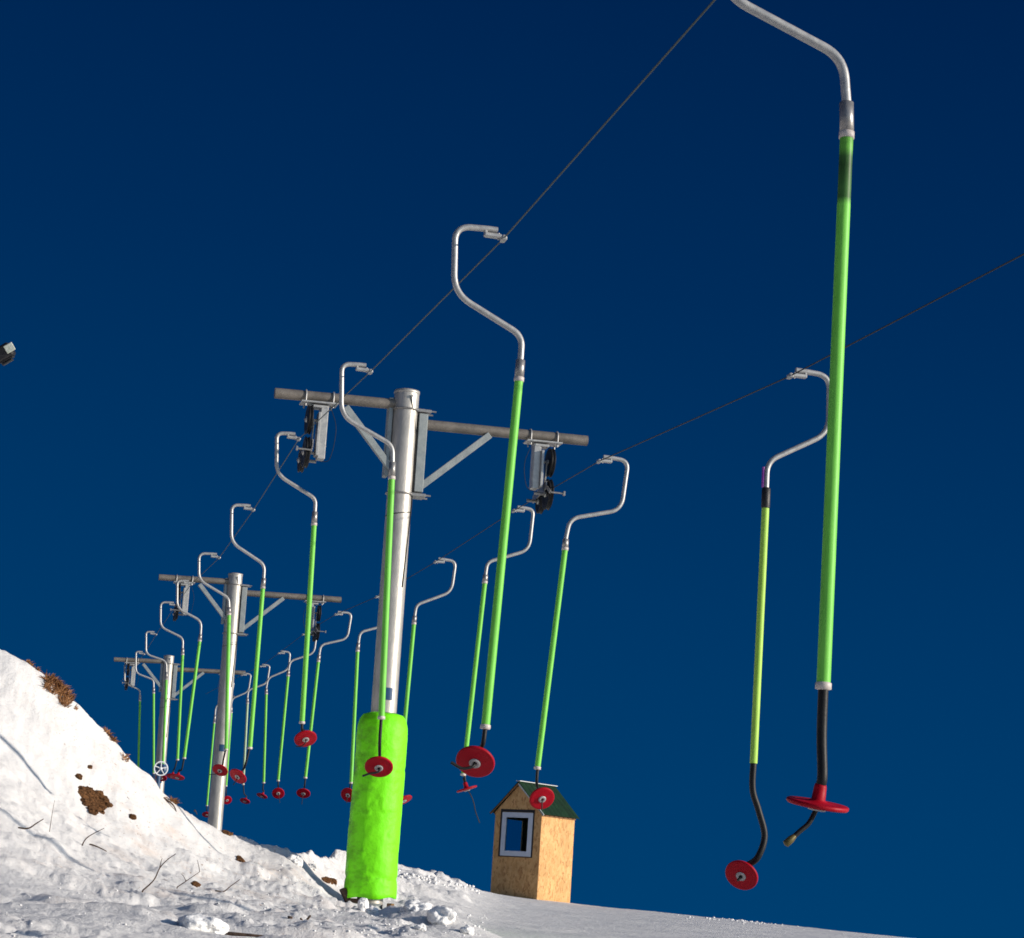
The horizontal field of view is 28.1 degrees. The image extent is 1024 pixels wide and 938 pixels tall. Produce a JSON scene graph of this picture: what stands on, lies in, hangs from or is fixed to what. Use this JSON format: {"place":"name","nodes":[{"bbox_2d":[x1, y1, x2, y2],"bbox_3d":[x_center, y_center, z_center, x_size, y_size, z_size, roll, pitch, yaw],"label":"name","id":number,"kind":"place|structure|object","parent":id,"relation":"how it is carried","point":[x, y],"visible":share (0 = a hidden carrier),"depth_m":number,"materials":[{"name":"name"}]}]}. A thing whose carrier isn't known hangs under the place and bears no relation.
{"place":"outdoors","nodes":[
{"label":"outdoors","id":0,"kind":"place"},
{"bbox_2d":[0,342,15,365],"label":"floodlight","id":1,"kind":"object","parent":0,"point":[7,352],"visible":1,"depth_m":16.45,"materials":[{"name":"metal"}]},
{"bbox_2d":[0,649,905,937],"bbox_3d":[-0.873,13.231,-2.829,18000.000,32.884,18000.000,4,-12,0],"label":"snow ground","id":2,"kind":"structure","parent":0,"point":[50,747],"depth_m":18.93,"materials":[{"name":"white snow"}]},
{"bbox_2d":[18,819,42,828],"bbox_3d":[-3.833,2.830,16.279,0.210,0.116,0.015,4,-12,0],"label":"dry twig","id":3,"kind":"object","parent":2,"relation":"on","point":[31,826],"visible":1,"depth_m":16.27,"materials":[{"name":"grey wood"}]},
{"bbox_2d":[41,670,70,694],"bbox_3d":[-4.513,2.107,20.202,0.347,0.283,0.404,4,-12,0],"label":"grass tuft","id":4,"kind":"object","parent":2,"relation":"on","point":[51,681],"visible":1,"depth_m":20.20,"materials":[{"name":"brown plant"}]},
{"bbox_2d":[55,685,75,707],"bbox_3d":[-4.405,2.245,20.182,0.225,0.246,0.402,4,-12,0],"label":"grass tuft","id":5,"kind":"object","parent":2,"relation":"on","point":[67,698],"visible":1,"depth_m":20.16,"materials":[{"name":"brown plant"}]},
{"bbox_2d":[75,773,82,779],"bbox_3d":[-4.076,2.893,19.255,0.079,0.068,0.110,4,-12,0],"label":"earth patch","id":6,"kind":"object","parent":2,"relation":"on","point":[79,776],"visible":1,"depth_m":19.23,"materials":[{"name":"brown soil"}]},
{"bbox_2d":[78,786,112,814],"bbox_3d":[-3.901,3.085,19.019,0.331,0.292,0.587,4,-12,0],"label":"earth patch","id":7,"kind":"object","parent":2,"relation":"on","point":[95,802],"visible":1,"depth_m":19.09,"materials":[{"name":"brown soil"}]},
{"bbox_2d":[102,727,113,735],"bbox_3d":[-4.021,2.617,20.377,0.143,0.114,0.154,14,-16,-39],"label":"grass tuft","id":8,"kind":"object","parent":2,"relation":"on","point":[107,732],"visible":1,"depth_m":20.37,"materials":[{"name":"brown plant"}]},
{"bbox_2d":[108,735,119,742],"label":"grass tuft","id":9,"kind":"object","parent":2,"relation":"on","point":[113,738],"visible":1,"depth_m":20.38,"materials":[{"name":"brown plant"}]},
{"bbox_2d":[120,752,129,761],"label":"grass tuft","id":10,"kind":"object","parent":2,"relation":"on","point":[126,756],"visible":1,"depth_m":20.29,"materials":[{"name":"brown plant"}]},
{"bbox_2d":[129,814,136,819],"bbox_3d":[-3.574,3.276,19.283,0.087,0.063,0.094,4,-12,0],"label":"earth patch","id":11,"kind":"object","parent":2,"relation":"on","point":[132,816],"visible":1,"depth_m":19.27,"materials":[{"name":"brown soil"}]},
{"bbox_2d":[142,854,174,891],"bbox_3d":[-2.598,2.979,15.023,0.235,0.325,0.012,4,-12,0],"label":"dry twig","id":12,"kind":"object","parent":2,"relation":"on","point":[160,866],"visible":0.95,"depth_m":15.02,"materials":[{"name":"wood"}]},
{"bbox_2d":[154,761,167,787],"bbox_3d":[-5.163,5.173,29.559,0.222,1.898,0.144,9,-13,-22],"label":"hand wheel","id":13,"kind":"object","parent":2,"relation":"on","point":[161,769],"visible":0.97,"depth_m":29.70,"materials":[{"name":"white paint"}]},
{"bbox_2d":[166,795,178,804],"bbox_3d":[-3.414,3.321,20.567,0.203,0.103,0.369,4,-12,0],"label":"grass tuft","id":14,"kind":"object","parent":2,"relation":"on","point":[174,800],"visible":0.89,"depth_m":20.62,"materials":[{"name":"brown plant"}]},
{"bbox_2d":[114,655,245,792],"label":"lift pylon","id":15,"kind":"object","parent":2,"relation":"on","point":[172,670],"visible":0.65,"depth_m":55.26,"materials":[{"name":"metal"}]},
{"bbox_2d":[177,860,199,887],"bbox_3d":[-2.633,3.307,16.643,0.188,0.267,0.010,4,-12,0],"label":"dry twig","id":16,"kind":"object","parent":2,"relation":"on","point":[189,878],"visible":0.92,"depth_m":16.64,"materials":[{"name":"brown wood"}]},
{"bbox_2d":[191,881,200,886],"bbox_3d":[-2.783,3.645,17.971,0.092,0.068,0.410,5,-12,-4],"label":"earth patch","id":17,"kind":"object","parent":2,"relation":"on","point":[195,883],"visible":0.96,"depth_m":17.80,"materials":[{"name":"brown soil"}]},
{"bbox_2d":[177,913,229,934],"bbox_3d":[-1.631,2.421,10.771,0.278,0.163,0.320,4,-12,-3],"label":"snow lump","id":18,"kind":"object","parent":2,"relation":"on","point":[200,922],"visible":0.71,"depth_m":10.67,"materials":[{"name":"white snow"}]},
{"bbox_2d":[222,829,232,835],"bbox_3d":[-2.968,3.808,21.410,0.106,0.067,0.328,4,-12,0],"label":"earth patch","id":19,"kind":"object","parent":2,"relation":"on","point":[226,832],"visible":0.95,"depth_m":21.29,"materials":[{"name":"brown soil"}]},
{"bbox_2d":[215,879,239,891],"bbox_3d":[-2.472,3.619,17.740,0.220,0.143,0.014,4,-12,0],"label":"dry twig","id":20,"kind":"object","parent":2,"relation":"on","point":[227,888],"visible":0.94,"depth_m":17.73,"materials":[{"name":"wood"}]},
{"bbox_2d":[236,855,245,861],"bbox_3d":[-2.741,3.931,20.626,0.098,0.088,0.230,9,-13,-24],"label":"earth patch","id":21,"kind":"object","parent":2,"relation":"on","point":[239,858],"visible":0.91,"depth_m":20.60,"materials":[{"name":"brown soil"}]},
{"bbox_2d":[225,932,262,936],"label":"fallen branch","id":22,"kind":"object","parent":2,"relation":"on","point":[241,934],"visible":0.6,"depth_m":11.09,"materials":[{"name":"wood"}]},
{"bbox_2d":[159,573,341,830],"bbox_3d":[-5.280,5.842,39.061,3.555,7.712,0.695,6,-12,-13],"label":"lift pylon","id":23,"kind":"object","parent":2,"relation":"on","point":[236,592],"visible":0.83,"depth_m":39.34,"materials":[{"name":"metal"}]},
{"bbox_2d":[206,253,1023,693],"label":"haul rope","id":24,"kind":"object","parent":23,"relation":"attached to","point":[714,409],"visible":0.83,"depth_m":16.64,"materials":[{"name":"black metal"}]},
{"bbox_2d":[202,687,233,816],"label":"lift hanger","id":25,"kind":"object","parent":24,"relation":"hanging from","point":[204,814],"visible":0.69,"depth_m":57.35,"materials":[{"name":"metal"}]},
{"bbox_2d":[224,673,250,803],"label":"lift hanger","id":26,"kind":"object","parent":24,"relation":"hanging from","point":[227,799],"visible":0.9,"depth_m":53.50,"materials":[{"name":"metal"}]},
{"bbox_2d":[240,664,269,803],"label":"lift hanger","id":27,"kind":"object","parent":24,"relation":"hanging from","point":[245,800],"visible":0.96,"depth_m":49.62,"materials":[{"name":"metal"}]},
{"bbox_2d":[257,650,290,798],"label":"lift hanger","id":28,"kind":"object","parent":24,"relation":"hanging from","point":[262,795],"visible":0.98,"depth_m":45.68,"materials":[{"name":"metal"}]},
{"bbox_2d":[272,632,316,802],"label":"lift hanger","id":29,"kind":"object","parent":24,"relation":"hanging from","point":[278,793],"visible":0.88,"depth_m":41.66,"materials":[{"name":"metal"}]},
{"bbox_2d":[296,611,351,800],"bbox_3d":[-3.411,4.321,37.226,0.741,3.552,0.202,5,-12,-6],"label":"lift hanger","id":30,"kind":"object","parent":24,"relation":"hanging from","point":[302,793],"visible":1,"depth_m":37.21,"materials":[{"name":"metal"}]},
{"bbox_2d":[341,596,378,802],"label":"lift hanger","id":31,"kind":"object","parent":24,"relation":"hanging from","point":[346,794],"visible":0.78,"depth_m":33.18,"materials":[{"name":"metal"}]},
{"bbox_2d":[402,557,455,803],"bbox_3d":[-1.230,2.995,29.031,0.628,3.540,0.227,9,-13,-24],"label":"lift hanger","id":32,"kind":"object","parent":24,"relation":"hanging from","point":[406,798],"visible":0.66,"depth_m":29.04,"materials":[{"name":"metal"}]},
{"bbox_2d":[456,505,534,822],"bbox_3d":[-0.216,2.319,24.672,0.727,3.860,0.249,9,-13,-23],"label":"lift hanger","id":33,"kind":"object","parent":24,"relation":"hanging from","point":[475,662],"visible":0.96,"depth_m":24.61,"materials":[{"name":"metal"}]},
{"bbox_2d":[529,455,628,809],"bbox_3d":[0.680,1.587,20.281,0.820,3.588,0.199,5,-12,-5],"label":"lift hanger","id":34,"kind":"object","parent":24,"relation":"hanging from","point":[541,798],"visible":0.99,"depth_m":20.19,"materials":[{"name":"metal"}]},
{"bbox_2d":[725,368,828,889],"bbox_3d":[2.043,1.164,15.537,0.694,4.011,0.205,7,-12,-15],"label":"lift hanger","id":35,"kind":"object","parent":24,"relation":"hanging from","point":[741,874],"visible":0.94,"depth_m":15.40,"materials":[{"name":"metal"}]},
{"bbox_2d":[287,854,302,867],"bbox_3d":[-2.282,4.117,21.495,0.174,0.141,0.144,8,-13,-20],"label":"snow lump","id":36,"kind":"object","parent":2,"relation":"on","point":[297,860],"visible":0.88,"depth_m":21.45,"materials":[{"name":"white snow"}]},
{"bbox_2d":[287,915,310,920],"bbox_3d":[-1.542,3.267,14.844,0.171,0.082,0.035,4,-12,0],"label":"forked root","id":37,"kind":"object","parent":2,"relation":"on","point":[291,917],"visible":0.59,"depth_m":14.84,"materials":[{"name":"wood"}]},
{"bbox_2d":[308,863,316,870],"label":"snow lump","id":38,"kind":"object","parent":2,"relation":"on","point":[313,867],"visible":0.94,"depth_m":22.05,"materials":[{"name":"white snow"}]},
{"bbox_2d":[321,876,336,884],"bbox_3d":[-1.975,4.502,22.387,0.151,0.088,0.765,3,-12,5],"label":"earth patch","id":39,"kind":"object","parent":2,"relation":"on","point":[331,880],"visible":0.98,"depth_m":22.19,"materials":[{"name":"brown soil"}]},
{"bbox_2d":[357,898,368,910],"bbox_3d":[-1.433,4.192,19.685,0.104,0.142,0.114,-6,-16,40],"label":"snow lump","id":40,"kind":"object","parent":2,"relation":"on","point":[363,904],"visible":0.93,"depth_m":19.66,"materials":[{"name":"white snow"}]},
{"bbox_2d":[365,906,378,913],"bbox_3d":[-1.265,4.013,18.575,0.105,0.101,0.123,-4,-15,34],"label":"snow lump","id":41,"kind":"object","parent":2,"relation":"on","point":[371,909],"visible":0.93,"depth_m":18.54,"materials":[{"name":"white snow"}]},
{"bbox_2d":[400,899,431,911],"bbox_3d":[-0.861,3.970,18.500,0.278,0.160,0.307,15,-16,-42],"label":"snow lump","id":42,"kind":"object","parent":2,"relation":"on","point":[413,905],"visible":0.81,"depth_m":18.43,"materials":[{"name":"white snow"}]},
{"bbox_2d":[413,923,425,930],"bbox_3d":[-0.778,3.891,17.356,0.108,0.086,0.108,-6,-16,40],"label":"snow lump","id":43,"kind":"object","parent":2,"relation":"on","point":[421,926],"visible":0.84,"depth_m":17.32,"materials":[{"name":"white snow"}]},
{"bbox_2d":[5,861,843,936],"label":"snow crumbs","id":44,"kind":"object","parent":2,"relation":"on","point":[420,876],"visible":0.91,"depth_m":20.68,"materials":[{"name":"white snow"}]},
{"bbox_2d":[274,388,588,908],"bbox_3d":[-1.064,2.272,22.167,3.555,6.332,0.728,6,-12,-13],"label":"lift pylon","id":45,"kind":"object","parent":2,"relation":"on","point":[371,867],"visible":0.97,"depth_m":22.14,"materials":[{"name":"metal"}]},
{"bbox_2d":[121,0,715,680],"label":"haul rope","id":46,"kind":"object","parent":45,"relation":"attached to","point":[495,246],"visible":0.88,"depth_m":12.97,"materials":[{"name":"grey metal"}]},
{"bbox_2d":[124,663,140,766],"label":"lift hanger","id":47,"kind":"object","parent":46,"relation":"hanging from","point":[139,721],"visible":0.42,"depth_m":55.23,"materials":[{"name":"metal"}]},
{"bbox_2d":[135,651,155,781],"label":"lift hanger","id":48,"kind":"object","parent":46,"relation":"hanging from","point":[153,723],"visible":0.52,"depth_m":50.80,"materials":[{"name":"metal"}]},
{"bbox_2d":[145,631,167,780],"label":"lift hanger","id":49,"kind":"object","parent":46,"relation":"hanging from","point":[163,778],"visible":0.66,"depth_m":46.40,"materials":[{"name":"metal"}]},
{"bbox_2d":[159,601,183,778],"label":"lift hanger","id":50,"kind":"object","parent":46,"relation":"hanging from","point":[180,695],"visible":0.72,"depth_m":41.55,"materials":[{"name":"metal"}]},
{"bbox_2d":[171,580,201,779],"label":"lift hanger","id":51,"kind":"object","parent":46,"relation":"hanging from","point":[177,776],"visible":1,"depth_m":36.97,"materials":[{"name":"metal"}]},
{"bbox_2d":[198,552,230,775],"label":"lift hanger","id":52,"kind":"object","parent":46,"relation":"hanging from","point":[219,770],"visible":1,"depth_m":32.24,"materials":[{"name":"metal"}]},
{"bbox_2d":[230,503,265,784],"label":"lift hanger","id":53,"kind":"object","parent":46,"relation":"hanging from","point":[237,776],"visible":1,"depth_m":27.49,"materials":[{"name":"metal"}]},
{"bbox_2d":[275,432,317,746],"bbox_3d":[-2.399,1.315,22.793,0.753,3.517,0.197,8,-13,-21],"label":"lift hanger","id":54,"kind":"object","parent":46,"relation":"hanging from","point":[304,738],"visible":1,"depth_m":22.80,"materials":[{"name":"metal"}]},
{"bbox_2d":[339,362,395,776],"bbox_3d":[-1.305,0.874,18.259,0.761,3.707,0.198,5,-12,-6],"label":"lift hanger","id":55,"kind":"object","parent":46,"relation":"hanging from","point":[379,765],"visible":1,"depth_m":18.23,"materials":[{"name":"metal"}]},
{"bbox_2d":[450,224,524,776],"bbox_3d":[-0.242,0.162,13.370,0.546,3.647,0.197,4,-12,-3],"label":"lift hanger","id":56,"kind":"object","parent":46,"relation":"hanging from","point":[475,761],"visible":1,"depth_m":13.33,"materials":[{"name":"metal"}]},
{"bbox_2d":[731,0,854,846],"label":"lift hanger","id":57,"kind":"object","parent":46,"relation":"hanging from","point":[816,802],"visible":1,"depth_m":8.49,"materials":[{"name":"metal"}]},
{"bbox_2d":[426,905,456,924],"bbox_3d":[-0.628,3.962,18.051,0.260,0.227,0.277,6,-12,-11],"label":"snow lump","id":58,"kind":"object","parent":2,"relation":"on","point":[440,915],"visible":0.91,"depth_m":17.96,"materials":[{"name":"white snow"}]},
{"bbox_2d":[460,925,473,934],"bbox_3d":[-0.386,3.999,17.730,0.112,0.108,0.140,-2,-13,27],"label":"snow lump","id":59,"kind":"object","parent":2,"relation":"on","point":[467,929],"visible":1,"depth_m":17.69,"materials":[{"name":"white snow"}]},
{"bbox_2d":[490,780,579,902],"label":"lift hut","id":60,"kind":"object","parent":2,"relation":"on","point":[532,853],"visible":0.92,"depth_m":40.74,"materials":[{"name":"brown wood"}]},
{"bbox_2d":[498,809,534,857],"label":"window frame","id":61,"kind":"structure","parent":60,"relation":"in","point":[516,833],"depth_m":40.75,"materials":[{"name":"white"}]},
{"bbox_2d":[0,0,1023,937],"label":"sky","id":62,"kind":"structure","parent":0,"point":[208,208],"materials":[{"name":"blue"}]}
]}

